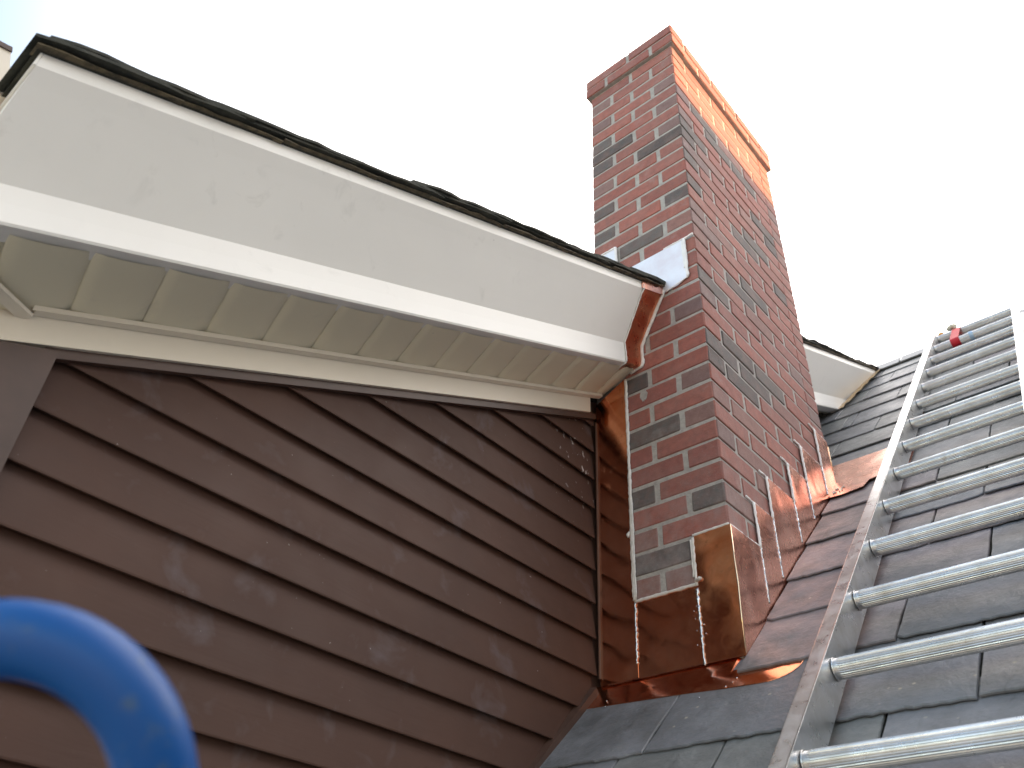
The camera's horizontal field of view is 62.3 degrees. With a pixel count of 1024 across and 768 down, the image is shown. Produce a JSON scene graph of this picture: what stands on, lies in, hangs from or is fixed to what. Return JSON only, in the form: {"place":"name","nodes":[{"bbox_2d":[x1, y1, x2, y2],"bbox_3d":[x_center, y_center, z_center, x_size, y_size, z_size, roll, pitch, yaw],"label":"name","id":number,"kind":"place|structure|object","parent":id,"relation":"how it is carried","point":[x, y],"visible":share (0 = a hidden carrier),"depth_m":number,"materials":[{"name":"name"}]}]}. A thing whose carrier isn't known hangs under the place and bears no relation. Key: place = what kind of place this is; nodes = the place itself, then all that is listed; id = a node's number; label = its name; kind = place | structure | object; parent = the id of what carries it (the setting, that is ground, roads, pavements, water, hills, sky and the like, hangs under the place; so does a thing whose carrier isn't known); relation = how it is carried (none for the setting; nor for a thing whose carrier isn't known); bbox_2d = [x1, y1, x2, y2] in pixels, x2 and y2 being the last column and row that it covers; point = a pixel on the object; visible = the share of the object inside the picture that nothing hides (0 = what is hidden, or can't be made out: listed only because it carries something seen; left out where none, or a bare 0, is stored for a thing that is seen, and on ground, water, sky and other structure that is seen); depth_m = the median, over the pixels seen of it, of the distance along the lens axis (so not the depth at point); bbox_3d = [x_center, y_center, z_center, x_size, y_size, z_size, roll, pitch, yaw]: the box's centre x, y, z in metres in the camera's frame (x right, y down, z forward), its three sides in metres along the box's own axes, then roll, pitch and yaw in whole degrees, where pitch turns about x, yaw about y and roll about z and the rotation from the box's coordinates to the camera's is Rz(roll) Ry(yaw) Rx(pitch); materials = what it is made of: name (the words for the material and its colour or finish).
{"place":"outdoors","nodes":[
{"label":"outdoors","id":0,"kind":"place"},
{"bbox_2d":[0,598,197,767],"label":"tube handle","id":1,"kind":"object","parent":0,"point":[110,685],"visible":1,"depth_m":0.35,"materials":[{"name":"blue paint"}]},
{"bbox_2d":[0,0,1023,365],"label":"sky","id":2,"kind":"structure","parent":0,"point":[891,132],"materials":[{"name":"white"}]},
{"bbox_3d":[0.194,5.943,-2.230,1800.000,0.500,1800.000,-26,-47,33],"label":"ground","id":3,"kind":"structure","parent":0,"visible":0},
{"bbox_3d":[1.433,5.442,0.293,11.500,3.494,10.550,-26,-47,33],"label":"house wall","id":4,"kind":"object","parent":3,"relation":"on","visible":0},
{"bbox_2d":[540,309,1023,767],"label":"slate roof","id":5,"kind":"structure","parent":4,"relation":"on","point":[739,727],"depth_m":1.77,"materials":[{"name":"grey stone"}]},
{"bbox_2d":[0,33,878,767],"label":"dormer","id":6,"kind":"object","parent":5,"relation":"attached to","point":[296,451],"visible":0.86,"depth_m":1.57,"materials":[{"name":"brown paint"}]},
{"bbox_2d":[616,281,663,378],"bbox_3d":[0.345,-0.156,2.634,0.256,0.346,0.118,-26,-47,33],"label":"rake end flashing","id":7,"kind":"object","parent":6,"relation":"attached to","point":[647,306],"visible":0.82,"depth_m":2.61,"materials":[{"name":"orange metal"}]},
{"bbox_2d":[838,369,879,408],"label":"rake foot flashing","id":8,"kind":"object","parent":6,"relation":"attached to","point":[856,391],"visible":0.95,"depth_m":4.33,"materials":[{"name":"beige paint"}]},
{"bbox_2d":[586,25,823,658],"bbox_3d":[0.678,0.151,2.795,0.432,3.441,0.838,-26,-47,33],"label":"chimney","id":9,"kind":"object","parent":5,"relation":"on","point":[722,408],"visible":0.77,"depth_m":2.83,"materials":[{"name":"brick"}]},
{"bbox_2d":[601,247,617,261],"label":"counter flashing","id":10,"kind":"object","parent":9,"relation":"attached to","point":[611,253],"visible":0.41,"depth_m":2.97,"materials":[{"name":"white metal"}]},
{"bbox_2d":[595,379,638,685],"bbox_3d":[0.286,0.364,2.353,0.122,0.918,0.013,-26,-47,33],"label":"corner flashing","id":11,"kind":"object","parent":9,"relation":"attached to","point":[618,656],"visible":1,"depth_m":2.30,"materials":[{"name":"orange metal"}]},
{"bbox_2d":[632,233,692,292],"bbox_3d":[0.469,-0.329,2.731,0.286,0.270,0.009,-26,-47,33],"label":"counter flashing","id":12,"kind":"object","parent":9,"relation":"attached to","point":[668,264],"visible":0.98,"depth_m":2.74,"materials":[{"name":"white metal"}]},
{"bbox_2d":[587,522,803,708],"bbox_3d":[0.390,0.546,2.005,0.587,0.447,0.128,-26,-47,33],"label":"apron flashing","id":13,"kind":"object","parent":9,"relation":"attached to","point":[691,638],"visible":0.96,"depth_m":2.01,"materials":[{"name":"orange metal"}]},
{"bbox_2d":[731,524,771,652],"bbox_3d":[0.580,0.517,2.034,0.008,0.346,0.165,-26,-47,33],"label":"step flashing","id":14,"kind":"object","parent":9,"relation":"attached to","point":[756,607],"visible":0.99,"depth_m":2.05,"materials":[{"name":"brown metal"}]},
{"bbox_2d":[745,495,785,608],"bbox_3d":[0.662,0.459,2.183,0.012,0.328,0.152,-26,-47,33],"label":"step flashing","id":15,"kind":"object","parent":9,"relation":"attached to","point":[774,578],"visible":0.98,"depth_m":2.21,"materials":[{"name":"brown metal"}]},
{"bbox_2d":[758,470,803,585],"bbox_3d":[0.757,0.431,2.334,0.011,0.353,0.216,-26,-47,33],"label":"step flashing","id":16,"kind":"object","parent":9,"relation":"attached to","point":[790,546],"visible":0.99,"depth_m":2.36,"materials":[{"name":"brown metal"}]},
{"bbox_2d":[780,456,815,549],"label":"step flashing","id":17,"kind":"object","parent":9,"relation":"attached to","point":[802,501],"visible":0.99,"depth_m":2.54,"materials":[{"name":"orange metal"}]},
{"bbox_2d":[793,439,829,525],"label":"step flashing","id":18,"kind":"object","parent":9,"relation":"attached to","point":[815,481],"visible":0.99,"depth_m":2.70,"materials":[{"name":"orange metal"}]},
{"bbox_2d":[808,423,834,499],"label":"step flashing","id":19,"kind":"object","parent":9,"relation":"attached to","point":[824,458],"visible":0.98,"depth_m":2.88,"materials":[{"name":"orange metal"}]},
{"bbox_2d":[827,448,913,498],"bbox_3d":[1.050,0.358,2.950,0.680,0.287,0.281,-26,-47,33],"label":"saddle flashing","id":20,"kind":"object","parent":5,"relation":"on","point":[853,474],"visible":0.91,"depth_m":2.87,"materials":[{"name":"orange metal"}]},
{"bbox_2d":[768,299,1023,767],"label":"ladder","id":21,"kind":"object","parent":5,"relation":"on","point":[834,663],"visible":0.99,"depth_m":1.74,"materials":[{"name":"metal"}]},
{"bbox_2d":[946,324,956,330],"bbox_3d":[2.291,-0.294,4.414,0.046,0.072,0.078,13,-39,-12],"label":"rope knot","id":22,"kind":"object","parent":21,"relation":"on","point":[950,327],"visible":0.97,"depth_m":4.41,"materials":[{"name":"beige fabric"}]},
{"bbox_2d":[949,327,962,347],"bbox_3d":[2.222,-0.236,4.235,0.043,0.249,0.245,-25,-46,32],"label":"red strap","id":23,"kind":"object","parent":21,"relation":"attached to","point":[954,339],"visible":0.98,"depth_m":4.11,"materials":[{"name":"fabric"}]},
{"bbox_2d":[968,331,974,339],"bbox_3d":[2.210,-0.233,4.076,0.019,0.046,0.046,-26,-47,33],"label":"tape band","id":24,"kind":"object","parent":21,"relation":"attached to","point":[971,335],"visible":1,"depth_m":4.06,"materials":[{"name":"blue plastic"}]}
]}

